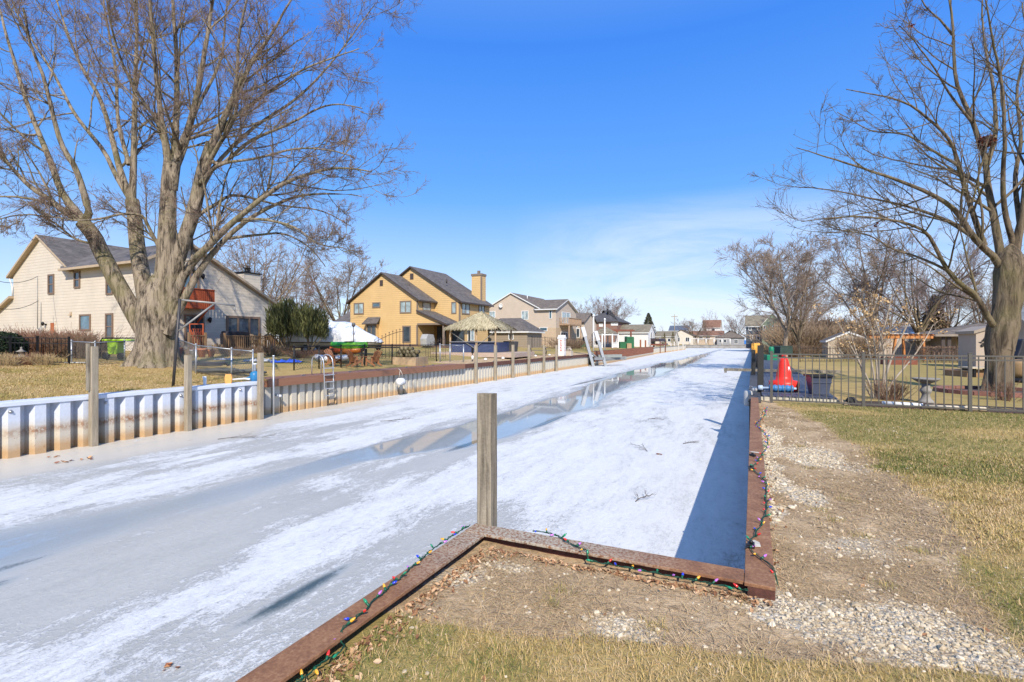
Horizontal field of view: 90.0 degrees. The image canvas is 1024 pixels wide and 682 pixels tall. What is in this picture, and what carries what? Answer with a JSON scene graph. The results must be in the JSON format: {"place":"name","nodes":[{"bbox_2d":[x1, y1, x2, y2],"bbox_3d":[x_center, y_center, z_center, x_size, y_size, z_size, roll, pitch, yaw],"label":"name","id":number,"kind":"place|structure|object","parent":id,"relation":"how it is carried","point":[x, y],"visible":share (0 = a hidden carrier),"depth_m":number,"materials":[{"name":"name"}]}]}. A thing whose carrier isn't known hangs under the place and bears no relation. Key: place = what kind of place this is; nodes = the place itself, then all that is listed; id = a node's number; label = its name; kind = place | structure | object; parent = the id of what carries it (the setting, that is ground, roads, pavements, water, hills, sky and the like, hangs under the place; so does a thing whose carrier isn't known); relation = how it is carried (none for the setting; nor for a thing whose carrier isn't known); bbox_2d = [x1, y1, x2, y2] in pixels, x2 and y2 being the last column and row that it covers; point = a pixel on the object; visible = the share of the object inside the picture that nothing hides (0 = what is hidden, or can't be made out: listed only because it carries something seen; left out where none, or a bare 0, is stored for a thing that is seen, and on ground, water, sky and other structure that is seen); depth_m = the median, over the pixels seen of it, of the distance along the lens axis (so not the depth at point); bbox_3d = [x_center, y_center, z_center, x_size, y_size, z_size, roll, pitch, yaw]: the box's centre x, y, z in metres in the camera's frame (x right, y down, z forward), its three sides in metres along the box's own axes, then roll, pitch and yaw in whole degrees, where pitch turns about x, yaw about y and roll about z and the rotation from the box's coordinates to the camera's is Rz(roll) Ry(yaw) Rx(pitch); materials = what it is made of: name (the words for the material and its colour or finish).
{"place":"outdoors","nodes":[
{"label":"outdoors","id":0,"kind":"place"},
{"bbox_2d":[0,351,30,365],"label":"ornamental grass","id":1,"kind":"object","parent":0,"point":[4,361],"depth_m":20.58,"materials":[{"name":"beige plant"}]},
{"bbox_2d":[22,352,68,365],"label":"ornamental grass","id":2,"kind":"object","parent":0,"point":[40,359],"depth_m":21.27,"materials":[{"name":"beige plant"}]},
{"bbox_2d":[0,341,688,400],"bbox_3d":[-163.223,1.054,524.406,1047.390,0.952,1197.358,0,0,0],"label":"lawn","id":3,"kind":"structure","parent":0,"point":[283,368],"depth_m":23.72,"materials":[{"name":"plant"}]},
{"bbox_2d":[0,331,30,358],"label":"topiary bush","id":4,"kind":"object","parent":3,"relation":"on","point":[5,334],"visible":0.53,"depth_m":21.58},
{"bbox_2d":[0,335,69,363],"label":"aluminium fence","id":5,"kind":"object","parent":3,"relation":"on","point":[9,337],"visible":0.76,"depth_m":21.78,"materials":[{"name":"black metal"}]},
{"bbox_2d":[0,322,133,355],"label":"twig bush","id":6,"kind":"object","parent":3,"relation":"on","point":[32,343],"visible":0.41,"depth_m":24.75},
{"bbox_2d":[42,331,130,357],"bbox_3d":[-21.363,0.140,25.898,3.799,1.411,3.364,0,0,-44],"label":"twig bush","id":7,"kind":"object","parent":3,"relation":"on","point":[79,349],"visible":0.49,"depth_m":25.17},
{"bbox_2d":[70,339,133,363],"bbox_3d":[-18.974,0.580,23.643,1.621,1.317,3.683,0,0,-10],"label":"chain link fence","id":8,"kind":"object","parent":3,"relation":"on","point":[95,342],"visible":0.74,"depth_m":22.85,"materials":[{"name":"grey metal"}]},
{"bbox_2d":[100,337,134,358],"bbox_3d":[-19.502,0.367,25.646,1.975,1.085,0.610,0,0,0],"label":"lime cart","id":9,"kind":"object","parent":3,"relation":"on","point":[109,339],"visible":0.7,"depth_m":25.40,"materials":[{"name":"plastic"}]},
{"bbox_2d":[0,234,276,350],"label":"beige house","id":10,"kind":"structure","parent":3,"relation":"on","point":[67,286],"depth_m":36.64,"materials":[{"name":"beige"}]},
{"bbox_2d":[79,314,90,330],"bbox_3d":[-29.239,-1.268,35.062,1.370,1.131,0.090,0,0,25],"label":"window","id":11,"kind":"structure","parent":10,"relation":"in","point":[84,319],"depth_m":35.04,"materials":[{"name":"blue glass"}]},
{"bbox_2d":[105,313,112,336],"bbox_3d":[-26.600,-0.958,33.818,0.869,1.752,0.090,0,0,25],"label":"window","id":12,"kind":"structure","parent":10,"relation":"in","point":[108,316],"depth_m":33.82,"materials":[{"name":"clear glass"}]},
{"bbox_2d":[184,314,204,344],"bbox_3d":[-21.540,-0.763,34.726,0.090,2.035,1.374,0,0,25],"label":"patio door","id":13,"kind":"structure","parent":10,"relation":"in","point":[187,317],"depth_m":34.68,"materials":[{"name":"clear glass"}]},
{"bbox_2d":[226,315,260,340],"bbox_3d":[-19.955,-0.929,38.094,0.090,1.821,2.808,0,0,25],"label":"window","id":14,"kind":"structure","parent":10,"relation":"in","point":[252,325],"depth_m":38.15,"materials":[{"name":"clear glass"}]},
{"bbox_2d":[172,299,235,386],"bbox_3d":[-10.426,0.074,17.364,1.873,2.950,0.216,0,0,-33],"label":"davit pole","id":15,"kind":"object","parent":3,"relation":"on","point":[177,337],"visible":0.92,"depth_m":16.92,"materials":[{"name":"metal"}]},
{"bbox_2d":[0,0,428,368],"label":"maple tree","id":16,"kind":"object","parent":3,"relation":"on","point":[149,310],"visible":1,"depth_m":21.09,"materials":[{"name":"brown plant"}]},
{"bbox_2d":[178,338,253,377],"bbox_3d":[-12.660,0.774,20.993,6.754,1.874,0.781,0,0,36],"label":"chain link fence","id":17,"kind":"object","parent":3,"relation":"on","point":[196,354],"visible":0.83,"depth_m":20.24,"materials":[{"name":"grey metal"}]},
{"bbox_2d":[182,332,291,353],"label":"patio deck","id":18,"kind":"structure","parent":3,"relation":"on","point":[189,338],"depth_m":34.10,"materials":[{"name":"brown wood"}]},
{"bbox_2d":[220,331,249,348],"bbox_3d":[-18.855,-0.050,34.852,0.640,1.240,1.800,0,0,25],"label":"deck railing","id":19,"kind":"object","parent":18,"relation":"on","point":[244,333],"visible":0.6,"depth_m":34.60,"materials":[{"name":"black wood"}]},
{"bbox_2d":[151,219,350,302],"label":"bare tree","id":20,"kind":"object","parent":3,"relation":"on","point":[265,279],"visible":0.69,"depth_m":52.80,"materials":[{"name":"brown plant"}]},
{"bbox_2d":[244,342,299,355],"bbox_3d":[-15.650,0.488,32.945,3.329,0.943,4.288,0,0,43],"label":"twig bush","id":21,"kind":"object","parent":3,"relation":"on","point":[273,350],"visible":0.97,"depth_m":33.00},
{"bbox_2d":[261,295,299,352],"bbox_3d":[-16.195,-1.231,36.651,3.209,4.206,2.515,0,0,0],"label":"juniper","id":22,"kind":"object","parent":3,"relation":"on","point":[278,322],"visible":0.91,"depth_m":36.29,"materials":[{"name":"green plant"}]},
{"bbox_2d":[260,262,330,308],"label":"bare tree","id":23,"kind":"object","parent":3,"relation":"on","point":[307,294],"visible":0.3,"depth_m":61.92,"materials":[{"name":"brown plant"}]},
{"bbox_2d":[266,276,347,316],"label":"bare tree","id":24,"kind":"object","parent":3,"relation":"on","point":[339,292],"visible":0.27,"depth_m":87.57,"materials":[{"name":"brown plant"}]},
{"bbox_2d":[289,299,330,350],"bbox_3d":[-14.186,-0.994,36.336,3.052,3.936,2.532,0,0,0],"label":"juniper","id":25,"kind":"object","parent":3,"relation":"on","point":[311,320],"visible":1,"depth_m":35.96,"materials":[{"name":"green plant"}]},
{"bbox_2d":[278,321,399,352],"bbox_3d":[-12.873,-0.334,38.987,8.684,2.570,2.525,0,0,0],"label":"wrapped boat","id":26,"kind":"object","parent":3,"relation":"on","point":[341,331],"visible":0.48,"depth_m":37.88,"materials":[{"name":"white"}]},
{"bbox_2d":[284,255,395,320],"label":"bare tree","id":27,"kind":"object","parent":3,"relation":"on","point":[354,285],"visible":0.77,"depth_m":82.56,"materials":[{"name":"brown plant"}]},
{"bbox_2d":[330,349,366,360],"bbox_3d":[-9.620,0.840,30.218,1.871,0.766,1.000,0,0,0],"label":"kayak rack","id":28,"kind":"object","parent":3,"relation":"on","point":[361,352],"visible":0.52,"depth_m":30.37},
{"bbox_2d":[330,341,367,348],"bbox_3d":[-9.605,0.292,30.218,2.154,0.554,0.718,0,0,0],"label":"green kayak","id":29,"kind":"object","parent":28,"relation":"on","point":[335,344],"visible":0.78,"depth_m":29.98,"materials":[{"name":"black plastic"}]},
{"bbox_2d":[293,343,436,369],"bbox_3d":[-7.788,0.862,29.835,0.088,1.380,12.208,0,0,25],"label":"fence","id":30,"kind":"object","parent":3,"relation":"on","point":[341,351],"visible":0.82,"depth_m":27.22,"materials":[{"name":"black metal"}]},
{"bbox_2d":[393,357,427,365],"bbox_3d":[-6.251,1.248,31.525,1.653,0.520,1.578,0,0,15],"label":"wood bed","id":31,"kind":"object","parent":3,"relation":"on","point":[413,361],"visible":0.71,"depth_m":30.82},
{"bbox_2d":[346,266,493,347],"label":"yellow house","id":32,"kind":"structure","parent":3,"relation":"on","point":[415,303],"depth_m":62.46,"materials":[{"name":"wood"}]},
{"bbox_2d":[431,311,533,357],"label":"tiki hut","id":33,"kind":"object","parent":3,"relation":"on","point":[480,321],"visible":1,"depth_m":44.16,"materials":[{"name":"beige wood"}]},
{"bbox_2d":[490,318,544,347],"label":"garage","id":34,"kind":"structure","parent":3,"relation":"on","point":[525,334],"depth_m":73.58,"materials":[{"name":"beige"}]},
{"bbox_2d":[489,292,581,346],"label":"tan house","id":35,"kind":"structure","parent":3,"relation":"on","point":[552,319],"depth_m":89.02,"materials":[{"name":"brick"}]},
{"bbox_2d":[557,335,566,355],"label":"dock pedestal","id":36,"kind":"object","parent":3,"relation":"on","point":[561,345],"visible":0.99,"depth_m":52.19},
{"bbox_2d":[576,313,597,345],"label":"brown roofed house","id":37,"kind":"structure","parent":3,"relation":"on","point":[587,321],"depth_m":105.92,"materials":[{"name":"beige paint"}]},
{"bbox_2d":[581,293,625,315],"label":"bare tree","id":38,"kind":"object","parent":3,"relation":"on","point":[601,307],"visible":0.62,"depth_m":186.65,"materials":[{"name":"brown plant"}]},
{"bbox_2d":[592,327,618,348],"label":"gazebo","id":39,"kind":"object","parent":3,"relation":"on","point":[612,344],"visible":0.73,"depth_m":90.94,"materials":[{"name":"beige"}]},
{"bbox_2d":[594,309,630,341],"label":"brick house","id":40,"kind":"structure","parent":3,"relation":"on","point":[612,321],"depth_m":122.03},
{"bbox_2d":[591,296,639,319],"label":"bare tree","id":41,"kind":"object","parent":3,"relation":"on","point":[624,313],"visible":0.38,"depth_m":205.68,"materials":[{"name":"brown plant"}]},
{"bbox_2d":[618,324,655,346],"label":"white house","id":42,"kind":"structure","parent":3,"relation":"on","point":[644,332],"depth_m":120.21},
{"bbox_2d":[655,331,678,344],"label":"house","id":43,"kind":"structure","parent":3,"relation":"on","point":[659,334],"depth_m":171.05,"materials":[{"name":"white"}]},
{"bbox_2d":[0,348,750,681],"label":"canal ice","id":44,"kind":"structure","parent":0,"point":[204,554],"depth_m":9.05,"materials":[{"name":"ice"}]},
{"bbox_2d":[86,343,98,446],"bbox_3d":[-11.538,1.529,14.070,0.173,2.922,0.236,0,0,25],"label":"mooring post","id":45,"kind":"object","parent":44,"relation":"in","point":[92,365],"visible":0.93,"depth_m":14.03,"materials":[{"name":"beige wood"}]},
{"bbox_2d":[0,381,256,458],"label":"sheet pile seawall","id":46,"kind":"object","parent":44,"relation":"in","point":[36,425],"visible":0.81,"depth_m":14.93,"materials":[{"name":"white plastic"}]},
{"bbox_2d":[184,355,191,430],"bbox_3d":[-10.414,1.722,16.457,0.169,2.536,0.168,0,0,22],"label":"mooring post","id":47,"kind":"object","parent":44,"relation":"in","point":[187,392],"visible":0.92,"depth_m":16.39,"materials":[{"name":"beige wood"}]},
{"bbox_2d":[257,353,263,419],"bbox_3d":[-9.274,1.710,18.880,0.169,2.559,0.168,0,0,27],"label":"mooring post","id":48,"kind":"object","parent":44,"relation":"in","point":[260,386],"visible":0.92,"depth_m":18.82,"materials":[{"name":"beige wood"}]},
{"bbox_2d":[264,354,588,414],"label":"steel seawall","id":49,"kind":"object","parent":44,"relation":"in","point":[301,396],"visible":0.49,"depth_m":27.00,"materials":[{"name":"metal"}]},
{"bbox_2d":[264,363,464,386],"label":"dock walkway","id":50,"kind":"structure","parent":49,"relation":"on","point":[309,378],"depth_m":24.19,"materials":[{"name":"wood"}]},
{"bbox_2d":[311,354,334,398],"bbox_3d":[-8.391,1.562,22.745,0.834,1.955,0.588,0,0,25],"label":"dock ladder","id":51,"kind":"object","parent":50,"relation":"attached to","point":[333,374],"visible":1,"depth_m":22.65,"materials":[{"name":"metal"}]},
{"bbox_2d":[236,397,775,681],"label":"rusty seawall","id":52,"kind":"object","parent":44,"relation":"in","point":[757,578],"visible":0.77,"depth_m":3.44,"materials":[{"name":"metal"}]},
{"bbox_2d":[296,525,469,681],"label":"light string","id":53,"kind":"object","parent":52,"relation":"on","point":[327,658],"visible":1,"depth_m":2.87,"materials":[{"name":"multicoloured plastic"}]},
{"bbox_2d":[477,393,496,526],"bbox_3d":[-0.206,1.413,4.225,0.132,1.974,0.131,0,0,25],"label":"mooring post","id":54,"kind":"object","parent":52,"relation":"attached to","point":[486,459],"visible":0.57,"depth_m":4.17,"materials":[{"name":"brown wood"}]},
{"bbox_2d":[533,528,748,590],"bbox_3d":[0.770,1.496,3.527,1.552,0.099,0.209,0,0,35],"label":"light string","id":55,"kind":"object","parent":52,"relation":"on","point":[657,572],"visible":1,"depth_m":3.42,"materials":[{"name":"multicoloured plastic"}]},
{"bbox_2d":[746,407,778,585],"bbox_3d":[3.580,1.492,7.349,0.241,0.102,9.082,0,0,26],"label":"light string","id":56,"kind":"object","parent":52,"relation":"on","point":[758,534],"visible":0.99,"depth_m":4.56,"materials":[{"name":"multicoloured plastic"}]},
{"bbox_2d":[580,327,626,365],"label":"boat lift","id":57,"kind":"object","parent":44,"relation":"in","point":[603,358],"visible":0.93,"depth_m":58.99,"materials":[{"name":"metal"}]},
{"bbox_2d":[591,347,653,365],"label":"timber seawall","id":58,"kind":"object","parent":44,"relation":"in","point":[630,353],"visible":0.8,"depth_m":80.23,"materials":[{"name":"brown wood"}]},
{"bbox_2d":[686,345,750,348],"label":"end seawall","id":59,"kind":"object","parent":44,"relation":"in","point":[714,346],"visible":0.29,"depth_m":201.88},
{"bbox_2d":[757,345,763,393],"bbox_3d":[7.511,1.537,15.475,0.172,2.825,0.172,0,0,25],"label":"dock pile","id":60,"kind":"object","parent":44,"relation":"in","point":[760,364],"visible":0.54,"depth_m":15.40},
{"bbox_2d":[0,0,1023,356],"label":"sky","id":61,"kind":"structure","parent":0,"point":[578,150],"materials":[{"name":"blue"}]},
{"bbox_2d":[286,351,1023,681],"bbox_3d":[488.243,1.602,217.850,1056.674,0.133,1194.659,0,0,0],"label":"ground","id":62,"kind":"structure","parent":0,"point":[357,637],"depth_m":3.25,"materials":[{"name":"soil"}]},
{"bbox_2d":[307,406,991,681],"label":"fallen leaves","id":63,"kind":"object","parent":62,"relation":"on","point":[674,585],"visible":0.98,"depth_m":3.19,"materials":[{"name":"brown plant"}]},
{"bbox_2d":[394,408,1023,679],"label":"gravel","id":64,"kind":"structure","parent":62,"relation":"on","point":[825,606],"depth_m":2.95,"materials":[{"name":"gravel"}]},
{"bbox_2d":[476,444,941,668],"bbox_3d":[2.674,1.560,4.649,1.912,0.085,6.938,0,0,42],"label":"grass tuft","id":65,"kind":"object","parent":62,"relation":"on","point":[667,630],"visible":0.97,"depth_m":3.22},
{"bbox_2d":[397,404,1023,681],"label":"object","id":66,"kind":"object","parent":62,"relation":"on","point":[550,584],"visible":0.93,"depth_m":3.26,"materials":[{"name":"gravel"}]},
{"bbox_2d":[748,367,760,435],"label":"plank seawall","id":67,"kind":"object","parent":62,"relation":"on","point":[753,380],"visible":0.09,"depth_m":15.07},
{"bbox_2d":[745,312,779,347],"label":"green house","id":68,"kind":"structure","parent":62,"relation":"on","point":[752,322],"depth_m":142.45,"materials":[{"name":"green"}]},
{"bbox_2d":[744,342,825,356],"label":"brush thicket","id":69,"kind":"object","parent":62,"relation":"on","point":[795,350],"visible":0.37,"depth_m":51.23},
{"bbox_2d":[711,231,859,356],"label":"bare tree","id":70,"kind":"object","parent":62,"relation":"on","point":[768,259],"visible":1,"depth_m":46.31,"materials":[{"name":"brown plant"}]},
{"bbox_2d":[761,358,837,402],"bbox_3d":[17.562,1.607,34.703,1.830,0.185,46.045,0,0,25],"label":"slate dock","id":71,"kind":"object","parent":62,"relation":"on","point":[765,394],"visible":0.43,"depth_m":14.78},
{"bbox_2d":[724,368,840,372],"bbox_3d":[12.749,1.455,24.393,4.900,0.210,0.320,0,0,25],"label":"gangplank","id":72,"kind":"object","parent":71,"relation":"on","point":[775,370],"visible":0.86,"depth_m":24.14,"materials":[{"name":"brown wood"}]},
{"bbox_2d":[769,355,799,391],"bbox_3d":[8.272,0.967,15.571,0.840,1.092,0.840,0,0,25],"label":"channel buoy","id":73,"kind":"object","parent":71,"relation":"on","point":[787,374],"visible":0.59,"depth_m":15.40,"materials":[{"name":"red plastic"}]},
{"bbox_2d":[803,374,834,394],"bbox_3d":[8.768,1.238,14.643,0.620,0.550,0.620,0,0,14],"label":"planter tub","id":74,"kind":"object","parent":71,"relation":"on","point":[816,383],"visible":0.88,"depth_m":14.43,"materials":[{"name":"plastic"}]},
{"bbox_2d":[755,249,846,356],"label":"bare tree","id":75,"kind":"object","parent":62,"relation":"on","point":[797,336],"visible":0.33,"depth_m":49.23,"materials":[{"name":"brown plant"}]},
{"bbox_2d":[752,280,851,327],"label":"bare tree","id":76,"kind":"object","parent":62,"relation":"on","point":[832,306],"visible":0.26,"depth_m":130.59,"materials":[{"name":"brown plant"}]},
{"bbox_2d":[739,316,870,355],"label":"brush thicket","id":77,"kind":"object","parent":62,"relation":"on","point":[816,335],"visible":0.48,"depth_m":58.50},
{"bbox_2d":[725,312,895,346],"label":"brush thicket","id":78,"kind":"object","parent":62,"relation":"on","point":[834,323],"visible":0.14,"depth_m":64.24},
{"bbox_2d":[820,331,862,357],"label":"garden shed","id":79,"kind":"structure","parent":62,"relation":"on","point":[825,342],"depth_m":50.67,"materials":[{"name":"grey"}]},
{"bbox_2d":[783,205,921,339],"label":"bare tree","id":80,"kind":"object","parent":62,"relation":"on","point":[877,282],"visible":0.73,"depth_m":61.20,"materials":[{"name":"brown plant"}]},
{"bbox_2d":[822,333,892,359],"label":"brush thicket","id":81,"kind":"object","parent":62,"relation":"on","point":[860,339],"visible":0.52,"depth_m":45.36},
{"bbox_2d":[741,0,1023,390],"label":"yard tree","id":82,"kind":"object","parent":62,"relation":"on","point":[1003,319],"visible":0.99,"depth_m":16.42,"materials":[{"name":"brown plant"}]},
{"bbox_2d":[813,282,958,398],"bbox_3d":[10.802,0.062,14.856,4.381,3.603,2.068,0,0,-30],"label":"multi stem shrub","id":83,"kind":"object","parent":62,"relation":"on","point":[865,313],"visible":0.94,"depth_m":14.54,"materials":[{"name":"beige plant"}]},
{"bbox_2d":[821,276,954,326],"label":"bare tree","id":84,"kind":"object","parent":62,"relation":"on","point":[885,313],"visible":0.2,"depth_m":103.77,"materials":[{"name":"brown plant"}]},
{"bbox_2d":[866,375,914,400],"bbox_3d":[10.460,1.280,14.265,1.151,0.750,1.050,0,0,-7],"label":"shrub","id":85,"kind":"object","parent":62,"relation":"on","point":[891,394],"visible":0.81,"depth_m":14.16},
{"bbox_2d":[770,351,1023,411],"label":"aluminium fence","id":86,"kind":"object","parent":62,"relation":"on","point":[969,360],"visible":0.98,"depth_m":12.44,"materials":[{"name":"metal"}]},
{"bbox_2d":[867,334,934,360],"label":"pergola","id":87,"kind":"object","parent":62,"relation":"on","point":[911,336],"visible":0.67,"depth_m":42.94,"materials":[{"name":"orange wood"}]},
{"bbox_2d":[876,340,930,356],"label":"privacy fence","id":88,"kind":"object","parent":62,"relation":"on","point":[913,345],"visible":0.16,"depth_m":50.95,"materials":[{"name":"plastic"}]},
{"bbox_2d":[833,220,1023,340],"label":"bare tree","id":89,"kind":"object","parent":62,"relation":"on","point":[932,311],"visible":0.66,"depth_m":57.73,"materials":[{"name":"brown plant"}]},
{"bbox_2d":[920,294,951,330],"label":"spruce tree","id":90,"kind":"object","parent":62,"relation":"on","point":[943,324],"visible":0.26,"depth_m":61.39,"materials":[{"name":"green plant"}]},
{"bbox_2d":[914,345,957,362],"bbox_3d":[33.220,0.972,39.001,4.709,1.367,1.372,0,0,0],"label":"hedge","id":91,"kind":"object","parent":62,"relation":"on","point":[932,347],"visible":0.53,"depth_m":38.94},
{"bbox_2d":[850,401,1023,413],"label":"mulch bed","id":92,"kind":"object","parent":62,"relation":"on","point":[1010,408],"visible":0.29,"depth_m":12.61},
{"bbox_2d":[911,377,940,402],"bbox_3d":[11.053,1.320,13.673,0.620,0.660,0.614,0,0,25],"label":"bird bath","id":93,"kind":"object","parent":92,"relation":"on","point":[923,389],"visible":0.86,"depth_m":13.59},
{"bbox_2d":[895,263,992,326],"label":"bare tree","id":94,"kind":"object","parent":62,"relation":"on","point":[951,314],"visible":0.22,"depth_m":78.79,"materials":[{"name":"brown plant"}]},
{"bbox_2d":[913,323,986,360],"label":"brown porch house","id":95,"kind":"structure","parent":62,"relation":"on","point":[949,338],"depth_m":44.88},
{"bbox_2d":[942,368,983,376],"bbox_3d":[21.141,1.535,24.000,0.821,0.422,1.352,0,0,0],"label":"wood crate","id":96,"kind":"object","parent":62,"relation":"on","point":[956,371],"visible":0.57,"depth_m":23.79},
{"bbox_2d":[955,326,985,365],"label":"playhouse shed","id":97,"kind":"structure","parent":62,"relation":"on","point":[970,339],"depth_m":31.95,"materials":[{"name":"grey wood"}]},
{"bbox_2d":[952,270,992,325],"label":"bare tree","id":98,"kind":"object","parent":62,"relation":"on","point":[988,306],"visible":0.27,"depth_m":72.23,"materials":[{"name":"brown plant"}]},
{"bbox_2d":[933,385,1021,397],"bbox_3d":[15.300,1.585,16.168,3.128,0.130,2.705,0,0,25],"label":"tree ring","id":99,"kind":"object","parent":62,"relation":"on","point":[957,389],"visible":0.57,"depth_m":16.21,"materials":[{"name":"brick"}]},
{"bbox_2d":[977,380,1020,401],"bbox_3d":[13.686,1.352,14.118,1.432,0.606,1.204,0,0,0],"label":"shrub","id":100,"kind":"object","parent":62,"relation":"on","point":[1009,390],"visible":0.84,"depth_m":14.21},
{"bbox_2d":[305,403,1023,681],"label":"grass","id":101,"kind":"structure","parent":0,"point":[921,460],"depth_m":3.55,"materials":[{"name":"plant"}]},
{"bbox_2d":[880,356,917,364],"bbox_3d":[27.182,1.375,36.000,2.130,0.550,0.880,0,0,0],"label":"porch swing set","id":102,"kind":"object","parent":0,"point":[899,362],"visible":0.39,"depth_m":35.60,"materials":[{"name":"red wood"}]},
{"label":"far ground","id":103,"kind":"structure","parent":0,"visible":0},
{"bbox_2d":[677,330,695,344],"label":"gabled house","id":104,"kind":"structure","parent":103,"relation":"on","point":[685,336],"depth_m":225.64,"materials":[{"name":"white"}]},
{"bbox_2d":[677,318,712,337],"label":"bare tree","id":105,"kind":"object","parent":103,"relation":"on","point":[703,326],"visible":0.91,"depth_m":230.89,"materials":[{"name":"grey plant"}]},
{"bbox_2d":[692,331,724,344],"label":"long house","id":106,"kind":"structure","parent":103,"relation":"on","point":[714,334],"depth_m":240.56,"materials":[{"name":"beige paint"}]},
{"bbox_2d":[717,331,744,344],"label":"house","id":107,"kind":"structure","parent":103,"relation":"on","point":[736,338],"depth_m":224.51,"materials":[{"name":"white"}]},
{"bbox_2d":[722,313,747,336],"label":"bare tree","id":108,"kind":"object","parent":103,"relation":"on","point":[735,327],"visible":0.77,"depth_m":229.48,"materials":[{"name":"grey plant"}]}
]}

